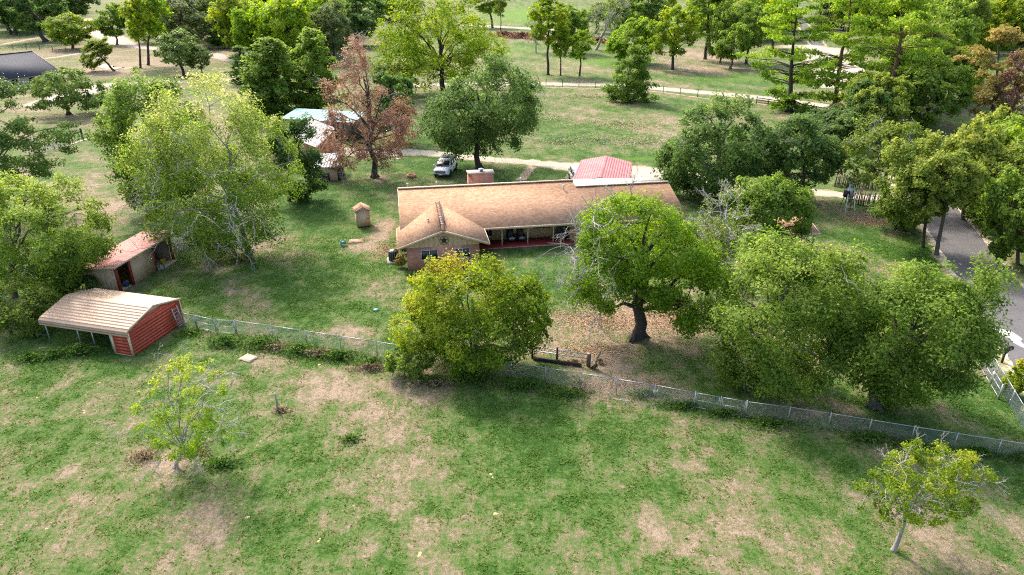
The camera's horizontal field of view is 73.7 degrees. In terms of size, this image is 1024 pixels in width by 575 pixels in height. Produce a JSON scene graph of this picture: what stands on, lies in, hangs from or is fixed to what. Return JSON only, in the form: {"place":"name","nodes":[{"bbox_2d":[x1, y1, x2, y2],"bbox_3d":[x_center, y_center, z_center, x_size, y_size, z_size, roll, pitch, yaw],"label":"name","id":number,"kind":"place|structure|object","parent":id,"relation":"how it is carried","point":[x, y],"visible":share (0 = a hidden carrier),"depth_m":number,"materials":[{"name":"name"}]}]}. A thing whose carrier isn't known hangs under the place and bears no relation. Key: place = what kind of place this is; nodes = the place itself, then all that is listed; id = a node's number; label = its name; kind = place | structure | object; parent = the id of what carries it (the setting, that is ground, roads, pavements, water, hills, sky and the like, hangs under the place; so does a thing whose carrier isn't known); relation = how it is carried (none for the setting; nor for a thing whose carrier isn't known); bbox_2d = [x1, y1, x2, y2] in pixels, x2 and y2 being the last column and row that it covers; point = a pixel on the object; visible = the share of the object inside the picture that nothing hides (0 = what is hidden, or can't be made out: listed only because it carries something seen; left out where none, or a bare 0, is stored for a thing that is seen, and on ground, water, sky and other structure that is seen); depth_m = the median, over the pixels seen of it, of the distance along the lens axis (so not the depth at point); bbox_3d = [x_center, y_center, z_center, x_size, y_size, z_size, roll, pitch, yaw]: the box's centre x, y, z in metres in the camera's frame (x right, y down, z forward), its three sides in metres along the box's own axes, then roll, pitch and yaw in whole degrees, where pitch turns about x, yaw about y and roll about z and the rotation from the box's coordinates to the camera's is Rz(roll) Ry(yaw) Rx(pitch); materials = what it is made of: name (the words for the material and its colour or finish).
{"place":"outdoors","nodes":[
{"label":"outdoors","id":0,"kind":"place"},
{"bbox_2d":[0,51,59,88],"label":"slate roofed house","id":1,"kind":"structure","parent":0,"point":[25,65],"depth_m":159.45,"materials":[{"name":"grey stone"}]},
{"bbox_2d":[0,0,1023,574],"bbox_3d":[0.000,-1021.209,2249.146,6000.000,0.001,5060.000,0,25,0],"label":"ground","id":2,"kind":"structure","parent":0,"point":[328,212],"depth_m":41.36,"materials":[{"name":"green plant"}]},
{"bbox_2d":[0,268,62,338],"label":"bush","id":3,"kind":"object","parent":2,"relation":"on","point":[29,304],"visible":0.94,"depth_m":50.65,"materials":[{"name":"green plant"}]},
{"bbox_2d":[0,0,71,41],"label":"oak tree","id":4,"kind":"object","parent":2,"relation":"on","point":[51,8],"visible":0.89,"depth_m":251.43,"materials":[{"name":"green plant"}]},
{"bbox_2d":[0,76,86,214],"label":"tree","id":5,"kind":"object","parent":2,"relation":"on","point":[40,168],"visible":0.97,"depth_m":72.49,"materials":[{"name":"green plant"}]},
{"bbox_2d":[0,168,122,298],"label":"elm tree","id":6,"kind":"object","parent":2,"relation":"on","point":[65,258],"visible":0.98,"depth_m":53.75,"materials":[{"name":"green plant"}]},
{"bbox_2d":[25,66,108,114],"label":"elm tree","id":7,"kind":"object","parent":2,"relation":"on","point":[55,80],"visible":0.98,"depth_m":125.69,"materials":[{"name":"green plant"}]},
{"bbox_2d":[40,11,99,48],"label":"oak tree","id":8,"kind":"object","parent":2,"relation":"on","point":[63,28],"visible":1,"depth_m":230.21,"materials":[{"name":"green plant"}]},
{"bbox_2d":[63,0,100,15],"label":"oak tree","id":9,"kind":"object","parent":2,"relation":"on","point":[80,7],"visible":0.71,"depth_m":352.22,"materials":[{"name":"green plant"}]},
{"bbox_2d":[78,36,115,70],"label":"oak tree","id":10,"kind":"object","parent":2,"relation":"on","point":[102,50],"visible":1,"depth_m":181.98,"materials":[{"name":"green plant"}]},
{"bbox_2d":[92,2,126,44],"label":"oak tree","id":11,"kind":"object","parent":2,"relation":"on","point":[105,23],"visible":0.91,"depth_m":244.86,"materials":[{"name":"green plant"}]},
{"bbox_2d":[38,288,184,355],"bbox_3d":[-29.957,2.138,51.271,7.730,2.788,5.568,6,26,13],"label":"metal carport","id":12,"kind":"object","parent":2,"relation":"on","point":[131,324],"visible":0.97,"depth_m":49.75,"materials":[{"name":"metal"}]},
{"bbox_2d":[81,230,176,290],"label":"open shed","id":13,"kind":"structure","parent":2,"relation":"on","point":[106,274],"depth_m":60.19,"materials":[{"name":"beige metal"}]},
{"bbox_2d":[117,0,153,67],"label":"cypress tree","id":14,"kind":"object","parent":2,"relation":"on","point":[136,28],"visible":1,"depth_m":183.00,"materials":[{"name":"green plant"}]},
{"bbox_2d":[85,64,212,214],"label":"elm tree","id":15,"kind":"object","parent":2,"relation":"on","point":[123,93],"visible":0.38,"depth_m":71.73,"materials":[{"name":"green plant"}]},
{"bbox_2d":[131,0,173,64],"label":"cypress tree","id":16,"kind":"object","parent":2,"relation":"on","point":[158,26],"visible":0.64,"depth_m":189.56,"materials":[{"name":"green plant"}]},
{"bbox_2d":[72,18,237,61],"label":"lane","id":17,"kind":"structure","parent":2,"relation":"on","point":[125,41],"depth_m":253.21,"materials":[{"name":"beige gravel"}]},
{"bbox_2d":[95,337,247,485],"bbox_3d":[-17.487,6.709,36.576,7.203,7.631,6.580,0,25,0],"label":"hackberry tree","id":18,"kind":"object","parent":2,"relation":"on","point":[182,449],"visible":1,"depth_m":36.15,"materials":[{"name":"green plant"}]},
{"bbox_2d":[152,27,205,75],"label":"oak tree","id":19,"kind":"object","parent":2,"relation":"on","point":[176,46],"visible":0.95,"depth_m":171.54,"materials":[{"name":"green plant"}]},
{"bbox_2d":[155,0,214,40],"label":"oak tree","id":20,"kind":"object","parent":2,"relation":"on","point":[178,18],"visible":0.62,"depth_m":230.58,"materials":[{"name":"green plant"}]},
{"bbox_2d":[184,45,213,73],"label":"cedar tree","id":21,"kind":"object","parent":2,"relation":"on","point":[202,58],"visible":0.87,"depth_m":174.77,"materials":[{"name":"green plant"}]},
{"bbox_2d":[105,68,306,272],"bbox_3d":[-27.934,-9.524,61.770,18.050,18.931,17.643,0,25,0],"label":"pecan tree","id":22,"kind":"object","parent":2,"relation":"on","point":[185,184],"visible":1,"depth_m":61.35,"materials":[{"name":"green plant"}]},
{"bbox_2d":[204,0,264,54],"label":"elm tree","id":23,"kind":"object","parent":2,"relation":"on","point":[224,25],"visible":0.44,"depth_m":208.05,"materials":[{"name":"green plant"}]},
{"bbox_2d":[224,45,253,85],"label":"cedar tree","id":24,"kind":"object","parent":2,"relation":"on","point":[235,57],"visible":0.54,"depth_m":161.74,"materials":[{"name":"green plant"}]},
{"bbox_2d":[226,0,276,53],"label":"elm tree","id":25,"kind":"object","parent":2,"relation":"on","point":[239,26],"visible":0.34,"depth_m":198.29,"materials":[{"name":"green plant"}]},
{"bbox_2d":[237,59,282,121],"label":"evergreen tree","id":26,"kind":"object","parent":2,"relation":"on","point":[260,82],"visible":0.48,"depth_m":120.97,"materials":[{"name":"green plant"}]},
{"bbox_2d":[228,34,319,117],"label":"cedar tree","id":27,"kind":"object","parent":2,"relation":"on","point":[271,48],"visible":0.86,"depth_m":119.59,"materials":[{"name":"green plant"}]},
{"bbox_2d":[245,0,314,61],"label":"elm tree","id":28,"kind":"object","parent":2,"relation":"on","point":[270,26],"visible":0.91,"depth_m":188.96,"materials":[{"name":"green plant"}]},
{"bbox_2d":[262,111,330,202],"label":"evergreen tree","id":29,"kind":"object","parent":2,"relation":"on","point":[297,129],"visible":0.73,"depth_m":78.15,"materials":[{"name":"green plant"}]},
{"bbox_2d":[260,117,336,166],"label":"barn","id":30,"kind":"structure","parent":2,"relation":"on","point":[312,143],"depth_m":96.81,"materials":[{"name":"white metal"}]},
{"bbox_2d":[280,26,347,109],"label":"cedar tree","id":31,"kind":"object","parent":2,"relation":"on","point":[311,38],"visible":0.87,"depth_m":123.55,"materials":[{"name":"green plant"}]},
{"bbox_2d":[283,108,366,140],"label":"long shed","id":32,"kind":"structure","parent":2,"relation":"on","point":[314,113],"depth_m":110.94,"materials":[{"name":"white metal"}]},
{"bbox_2d":[309,0,353,55],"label":"elm tree","id":33,"kind":"object","parent":2,"relation":"on","point":[339,23],"visible":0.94,"depth_m":192.87,"materials":[{"name":"green plant"}]},
{"bbox_2d":[109,255,610,470],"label":"dry weeds","id":34,"kind":"object","parent":2,"relation":"on","point":[146,453],"visible":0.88,"depth_m":45.41,"materials":[{"name":"brown plant"}]},
{"bbox_2d":[352,202,371,226],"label":"garden shed","id":35,"kind":"structure","parent":2,"relation":"on","point":[361,210],"depth_m":72.58,"materials":[{"name":"beige wood"}]},
{"bbox_2d":[340,0,386,43],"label":"oak tree","id":36,"kind":"object","parent":2,"relation":"on","point":[365,21],"visible":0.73,"depth_m":239.23,"materials":[{"name":"green plant"}]},
{"bbox_2d":[312,28,423,183],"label":"cypress tree","id":37,"kind":"object","parent":2,"relation":"on","point":[368,133],"visible":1,"depth_m":86.33,"materials":[{"name":"brown plant"}]},
{"bbox_2d":[361,69,416,141],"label":"oak tree","id":38,"kind":"object","parent":2,"relation":"on","point":[395,82],"visible":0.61,"depth_m":105.31,"materials":[{"name":"green plant"}]},
{"bbox_2d":[382,341,439,378],"bbox_3d":[-6.828,4.857,45.844,3.796,2.489,2.870,-9,26,-18],"label":"bush","id":39,"kind":"object","parent":2,"relation":"on","point":[404,364],"visible":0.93,"depth_m":45.29,"materials":[{"name":"green plant"}]},
{"bbox_2d":[355,0,511,92],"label":"pecan tree","id":40,"kind":"object","parent":2,"relation":"on","point":[408,46],"visible":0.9,"depth_m":142.37,"materials":[{"name":"green plant"}]},
{"bbox_2d":[433,153,457,176],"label":"white car","id":41,"kind":"object","parent":2,"relation":"on","point":[445,165],"visible":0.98,"depth_m":90.63,"materials":[{"name":"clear metal"}]},
{"bbox_2d":[380,244,559,382],"bbox_3d":[-2.801,1.976,45.752,11.690,8.442,8.663,4,25,8],"label":"pecan tree","id":42,"kind":"object","parent":2,"relation":"on","point":[474,325],"visible":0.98,"depth_m":44.59,"materials":[{"name":"green plant"}]},
{"bbox_2d":[409,53,547,169],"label":"oak tree","id":43,"kind":"object","parent":2,"relation":"on","point":[492,124],"visible":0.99,"depth_m":87.93,"materials":[{"name":"green plant"}]},
{"bbox_2d":[2,326,1023,477],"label":"weeds","id":44,"kind":"object","parent":2,"relation":"on","point":[526,382],"visible":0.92,"depth_m":44.65,"materials":[{"name":"green plant"}]},
{"bbox_2d":[396,168,687,270],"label":"ranch house","id":45,"kind":"structure","parent":2,"relation":"on","point":[481,210],"depth_m":68.44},
{"bbox_2d":[526,0,570,74],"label":"elm tree","id":46,"kind":"object","parent":2,"relation":"on","point":[546,9],"visible":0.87,"depth_m":171.26,"materials":[{"name":"green plant"}]},
{"bbox_2d":[547,24,573,75],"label":"sapling","id":47,"kind":"object","parent":2,"relation":"on","point":[562,46],"visible":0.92,"depth_m":171.70,"materials":[{"name":"green plant"}]},
{"bbox_2d":[531,347,590,366],"bbox_3d":[3.377,4.758,47.627,4.260,1.120,0.430,7,26,15],"label":"pipe rail","id":48,"kind":"object","parent":2,"relation":"on","point":[563,362],"visible":0.86,"depth_m":47.58,"materials":[{"name":"black metal"}]},
{"bbox_2d":[553,2,589,48],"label":"elm tree","id":49,"kind":"object","parent":2,"relation":"on","point":[578,20],"visible":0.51,"depth_m":216.03,"materials":[{"name":"green plant"}]},
{"bbox_2d":[564,29,596,75],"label":"sapling","id":50,"kind":"object","parent":2,"relation":"on","point":[580,36],"visible":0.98,"depth_m":171.53,"materials":[{"name":"green plant"}]},
{"bbox_2d":[176,312,1023,457],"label":"chain link fence","id":51,"kind":"object","parent":2,"relation":"on","point":[377,354],"visible":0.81,"depth_m":43.34,"materials":[{"name":"metal"}]},
{"bbox_2d":[527,93,680,154],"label":"field weeds","id":52,"kind":"object","parent":2,"relation":"on","point":[620,124],"visible":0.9,"depth_m":116.95,"materials":[{"name":"green plant"}]},
{"bbox_2d":[589,0,632,49],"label":"dead tree","id":53,"kind":"object","parent":2,"relation":"on","point":[607,22],"visible":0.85,"depth_m":227.54,"materials":[{"name":"grey plant"}]},
{"bbox_2d":[604,0,644,29],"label":"oak tree","id":54,"kind":"object","parent":2,"relation":"on","point":[634,6],"visible":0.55,"depth_m":246.24,"materials":[{"name":"green plant"}]},
{"bbox_2d":[413,82,842,110],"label":"gravel lane","id":55,"kind":"structure","parent":2,"relation":"on","point":[671,89],"depth_m":155.13,"materials":[{"name":"beige gravel"}]},
{"bbox_2d":[600,43,659,103],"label":"cedar tree","id":56,"kind":"object","parent":2,"relation":"on","point":[633,80],"visible":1,"depth_m":138.54,"materials":[{"name":"green plant"}]},
{"bbox_2d":[604,16,658,62],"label":"elm tree","id":57,"kind":"object","parent":2,"relation":"on","point":[628,31],"visible":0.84,"depth_m":193.76,"materials":[{"name":"green plant"}]},
{"bbox_2d":[528,165,748,354],"bbox_3d":[8.812,-2.167,48.359,15.430,13.389,10.232,0,25,0],"label":"oak tree","id":58,"kind":"object","parent":2,"relation":"on","point":[628,277],"visible":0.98,"depth_m":46.59,"materials":[{"name":"green plant"}]},
{"bbox_2d":[367,209,918,401],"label":"leaf litter","id":59,"kind":"object","parent":2,"relation":"on","point":[592,348],"visible":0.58,"depth_m":52.66,"materials":[{"name":"brown plant"}]},
{"bbox_2d":[645,1,701,69],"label":"elm tree","id":60,"kind":"object","parent":2,"relation":"on","point":[689,26],"visible":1,"depth_m":180.86,"materials":[{"name":"green plant"}]},
{"bbox_2d":[685,0,734,58],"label":"oak tree","id":61,"kind":"object","parent":2,"relation":"on","point":[706,11],"visible":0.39,"depth_m":202.92,"materials":[{"name":"green plant"}]},
{"bbox_2d":[685,211,747,270],"bbox_3d":[17.998,-3.936,61.186,6.958,5.939,6.308,0,25,0],"label":"bush","id":62,"kind":"object","parent":2,"relation":"on","point":[719,235],"visible":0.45,"depth_m":59.96,"materials":[{"name":"green plant"}]},
{"bbox_2d":[650,90,794,204],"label":"oak tree","id":63,"kind":"object","parent":2,"relation":"on","point":[745,150],"visible":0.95,"depth_m":76.80,"materials":[{"name":"green plant"}]},
{"bbox_2d":[686,177,761,271],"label":"dead tree","id":64,"kind":"object","parent":2,"relation":"on","point":[725,215],"visible":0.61,"depth_m":59.55,"materials":[{"name":"grey plant"}]},
{"bbox_2d":[705,0,745,62],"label":"oak tree","id":65,"kind":"object","parent":2,"relation":"on","point":[727,12],"visible":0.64,"depth_m":195.85,"materials":[{"name":"green plant"}]},
{"bbox_2d":[713,22,752,68],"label":"oak tree","id":66,"kind":"object","parent":2,"relation":"on","point":[723,49],"visible":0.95,"depth_m":185.31,"materials":[{"name":"green plant"}]},
{"bbox_2d":[725,0,772,63],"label":"oak tree","id":67,"kind":"object","parent":2,"relation":"on","point":[753,26],"visible":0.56,"depth_m":192.11,"materials":[{"name":"green plant"}]},
{"bbox_2d":[720,169,819,249],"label":"elm tree","id":68,"kind":"object","parent":2,"relation":"on","point":[786,202],"visible":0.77,"depth_m":62.79,"materials":[{"name":"green plant"}]},
{"bbox_2d":[730,0,849,113],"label":"pine tree","id":69,"kind":"object","parent":2,"relation":"on","point":[788,98],"visible":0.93,"depth_m":126.89,"materials":[{"name":"green plant"}]},
{"bbox_2d":[687,219,893,408],"bbox_3d":[17.047,1.698,42.525,11.743,11.374,9.795,0,25,0],"label":"oak tree","id":70,"kind":"object","parent":2,"relation":"on","point":[769,262],"visible":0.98,"depth_m":40.38,"materials":[{"name":"green plant"}]},
{"bbox_2d":[749,109,849,196],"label":"oak tree","id":71,"kind":"object","parent":2,"relation":"on","point":[814,149],"visible":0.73,"depth_m":77.41,"materials":[{"name":"green plant"}]},
{"bbox_2d":[783,102,846,137],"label":"oak tree","id":72,"kind":"object","parent":2,"relation":"on","point":[833,113],"visible":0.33,"depth_m":106.65,"materials":[{"name":"green plant"}]},
{"bbox_2d":[774,45,876,88],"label":"gravel lot","id":73,"kind":"structure","parent":2,"relation":"on","point":[828,50],"depth_m":223.10,"materials":[{"name":"beige gravel"}]},
{"bbox_2d":[795,0,893,111],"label":"pine tree","id":74,"kind":"object","parent":2,"relation":"on","point":[840,38],"visible":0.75,"depth_m":121.35,"materials":[{"name":"green plant"}]},
{"bbox_2d":[824,111,885,146],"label":"oak tree","id":75,"kind":"object","parent":2,"relation":"on","point":[846,120],"visible":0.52,"depth_m":102.17,"materials":[{"name":"green plant"}]},
{"bbox_2d":[842,85,899,126],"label":"oak tree","id":76,"kind":"object","parent":2,"relation":"on","point":[886,99],"visible":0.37,"depth_m":104.16,"materials":[{"name":"green plant"}]},
{"bbox_2d":[845,78,899,120],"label":"oak tree","id":77,"kind":"object","parent":2,"relation":"on","point":[861,85],"visible":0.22,"depth_m":107.15,"materials":[{"name":"green plant"}]},
{"bbox_2d":[851,70,915,143],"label":"oak tree","id":78,"kind":"object","parent":2,"relation":"on","point":[892,83],"visible":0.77,"depth_m":103.75,"materials":[{"name":"green plant"}]},
{"bbox_2d":[833,113,934,197],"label":"mesquite tree","id":79,"kind":"object","parent":2,"relation":"on","point":[859,145],"visible":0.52,"depth_m":75.91,"materials":[{"name":"green plant"}]},
{"bbox_2d":[834,0,959,115],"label":"pine tree","id":80,"kind":"object","parent":2,"relation":"on","point":[917,53],"visible":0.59,"depth_m":114.64,"materials":[{"name":"green plant"}]},
{"bbox_2d":[875,30,945,95],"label":"elm tree","id":81,"kind":"object","parent":2,"relation":"on","point":[889,61],"visible":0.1,"depth_m":120.84,"materials":[{"name":"green plant"}]},
{"bbox_2d":[798,24,1023,410],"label":"road edge","id":82,"kind":"object","parent":2,"relation":"on","point":[1006,364],"visible":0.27,"depth_m":65.06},
{"bbox_2d":[892,149,989,255],"bbox_3d":[39.218,-7.815,63.470,7.135,10.581,6.594,18,31,34],"label":"elm tree","id":83,"kind":"object","parent":82,"relation":"on","point":[965,185],"visible":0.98,"depth_m":61.45,"materials":[{"name":"green plant"}]},
{"bbox_2d":[871,129,952,247],"bbox_3d":[38.268,-9.327,65.249,7.516,11.822,6.354,0,25,0],"label":"tree","id":84,"kind":"object","parent":2,"relation":"on","point":[890,208],"visible":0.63,"depth_m":64.37,"materials":[{"name":"green plant"}]},
{"bbox_2d":[882,11,954,98],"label":"elm tree","id":85,"kind":"object","parent":2,"relation":"on","point":[929,34],"visible":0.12,"depth_m":129.52,"materials":[{"name":"green plant"}]},
{"bbox_2d":[816,250,1023,412],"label":"elm tree","id":86,"kind":"object","parent":2,"relation":"on","point":[953,304],"visible":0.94,"depth_m":38.74,"materials":[{"name":"green plant"}]},
{"bbox_2d":[840,427,1009,552],"bbox_3d":[18.863,9.432,30.990,6.898,6.747,4.386,0,25,0],"label":"hackberry tree","id":87,"kind":"object","parent":2,"relation":"on","point":[947,489],"visible":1,"depth_m":30.09,"materials":[{"name":"green plant"}]},
{"bbox_2d":[894,55,978,130],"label":"elm tree","id":88,"kind":"object","parent":2,"relation":"on","point":[927,78],"visible":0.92,"depth_m":111.41,"materials":[{"name":"green plant"}]},
{"bbox_2d":[902,33,970,70],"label":"elm tree","id":89,"kind":"object","parent":2,"relation":"on","point":[956,51],"visible":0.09,"depth_m":129.28,"materials":[{"name":"green plant"}]},
{"bbox_2d":[898,3,979,65],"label":"elm tree","id":90,"kind":"object","parent":2,"relation":"on","point":[964,28],"visible":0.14,"depth_m":138.54,"materials":[{"name":"green plant"}]},
{"bbox_2d":[909,0,984,53],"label":"elm tree","id":91,"kind":"object","parent":2,"relation":"on","point":[958,9],"visible":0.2,"depth_m":152.64,"materials":[{"name":"green plant"}]},
{"bbox_2d":[942,0,997,40],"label":"elm tree","id":92,"kind":"object","parent":2,"relation":"on","point":[983,10],"visible":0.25,"depth_m":210.99,"materials":[{"name":"green plant"}]},
{"bbox_2d":[934,114,1010,219],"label":"elm tree","id":93,"kind":"object","parent":2,"relation":"on","point":[981,138],"visible":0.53,"depth_m":70.05,"materials":[{"name":"green plant"}]},
{"bbox_2d":[951,23,1023,118],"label":"cypress tree","id":94,"kind":"object","parent":2,"relation":"on","point":[1005,35],"visible":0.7,"depth_m":112.67,"materials":[{"name":"brown plant"}]},
{"bbox_2d":[967,103,1021,130],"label":"elm tree","id":95,"kind":"object","parent":2,"relation":"on","point":[1000,113],"visible":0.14,"depth_m":82.28,"materials":[{"name":"green plant"}]},
{"bbox_2d":[971,163,1023,264],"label":"elm tree","id":96,"kind":"object","parent":2,"relation":"on","point":[998,212],"visible":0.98,"depth_m":61.40,"materials":[{"name":"green plant"}]},
{"bbox_2d":[971,145,1023,232],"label":"elm tree","id":97,"kind":"object","parent":2,"relation":"on","point":[997,163],"visible":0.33,"depth_m":68.26,"materials":[{"name":"green plant"}]},
{"bbox_2d":[976,0,1019,52],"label":"cedar tree","id":98,"kind":"object","parent":2,"relation":"on","point":[1004,8],"visible":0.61,"depth_m":216.23,"materials":[{"name":"green plant"}]},
{"bbox_2d":[985,48,1023,117],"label":"cypress tree","id":99,"kind":"object","parent":2,"relation":"on","point":[1008,76],"visible":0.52,"depth_m":112.69,"materials":[{"name":"red plant"}]},
{"bbox_2d":[1000,358,1023,394],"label":"bush","id":100,"kind":"object","parent":2,"relation":"on","point":[1015,378],"visible":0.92,"depth_m":43.61,"materials":[{"name":"green plant"}]},
{"bbox_2d":[331,147,901,200],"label":"driveway","id":101,"kind":"structure","parent":0,"point":[644,171],"depth_m":96.85,"materials":[{"name":"beige gravel"}]},
{"bbox_2d":[797,20,1023,377],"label":"road","id":102,"kind":"structure","parent":0,"point":[961,241],"depth_m":65.50,"materials":[{"name":"grey asphalt"}]},
{"label":"carport pad","id":103,"kind":"structure","parent":0,"visible":0},
{"bbox_2d":[573,156,632,178],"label":"pink carport","id":104,"kind":"object","parent":103,"relation":"on","point":[602,167],"visible":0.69,"depth_m":84.41,"materials":[{"name":"metal"}]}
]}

